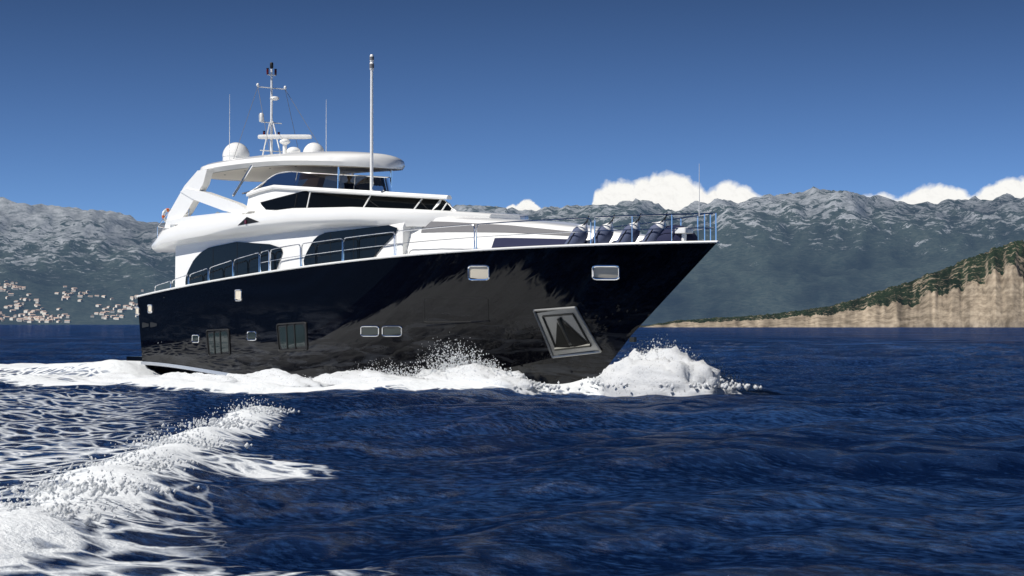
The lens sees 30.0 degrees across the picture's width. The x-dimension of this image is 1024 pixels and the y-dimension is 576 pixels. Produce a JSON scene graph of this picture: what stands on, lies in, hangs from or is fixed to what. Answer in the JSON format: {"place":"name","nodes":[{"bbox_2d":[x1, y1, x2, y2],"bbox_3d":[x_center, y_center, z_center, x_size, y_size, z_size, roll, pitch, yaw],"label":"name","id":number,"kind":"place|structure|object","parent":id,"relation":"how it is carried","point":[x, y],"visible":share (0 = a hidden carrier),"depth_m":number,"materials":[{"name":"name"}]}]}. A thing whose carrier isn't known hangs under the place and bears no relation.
{"place":"outdoors","nodes":[
{"label":"outdoors","id":0,"kind":"place"},
{"bbox_2d":[0,325,1023,575],"bbox_3d":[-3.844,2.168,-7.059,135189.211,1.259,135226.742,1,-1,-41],"label":"sea","id":1,"kind":"structure","parent":0,"point":[860,451],"depth_m":33.22,"materials":[{"name":"blue liquid"}]},
{"bbox_2d":[0,334,762,525],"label":"foam","id":2,"kind":"object","parent":1,"relation":"on","point":[666,371],"visible":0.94,"depth_m":68.02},
{"bbox_2d":[126,54,718,383],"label":"yacht","id":3,"kind":"object","parent":1,"relation":"on","point":[312,260],"visible":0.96,"depth_m":76.87,"materials":[{"name":"black"}]},
{"bbox_2d":[0,186,1023,324],"bbox_3d":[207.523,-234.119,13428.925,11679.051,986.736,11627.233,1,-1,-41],"label":"mountains","id":4,"kind":"structure","parent":0,"point":[808,249],"depth_m":11625.12,"materials":[{"name":"grey stone"}]},
{"bbox_2d":[0,280,143,322],"bbox_3d":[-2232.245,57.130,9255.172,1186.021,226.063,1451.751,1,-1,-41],"label":"village houses","id":5,"kind":"structure","parent":4,"relation":"on","point":[40,319],"depth_m":9030.11,"materials":[{"name":"white"}]},
{"bbox_2d":[0,0,1023,222],"label":"sky","id":6,"kind":"structure","parent":0,"point":[106,105],"materials":[{"name":"blue"}]},
{"bbox_2d":[506,200,539,210],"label":"cloud","id":7,"kind":"structure","parent":0,"point":[525,205],"depth_m":29971.69,"materials":[{"name":"white"}]},
{"bbox_2d":[592,173,759,210],"bbox_3d":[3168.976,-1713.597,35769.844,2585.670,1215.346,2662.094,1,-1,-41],"label":"cloud","id":8,"kind":"structure","parent":0,"point":[673,192],"depth_m":35834.17,"materials":[{"name":"white"}]},
{"bbox_2d":[640,240,1023,326],"bbox_3d":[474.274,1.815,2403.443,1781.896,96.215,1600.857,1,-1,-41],"label":"headland cliffs","id":9,"kind":"structure","parent":0,"point":[985,289],"depth_m":1516.04,"materials":[{"name":"beige stone"}]},
{"bbox_2d":[866,178,1023,203],"bbox_3d":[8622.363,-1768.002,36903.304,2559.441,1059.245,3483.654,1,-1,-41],"label":"cloud","id":10,"kind":"structure","parent":0,"point":[938,194],"depth_m":36970.55,"materials":[{"name":"white"}]}
]}

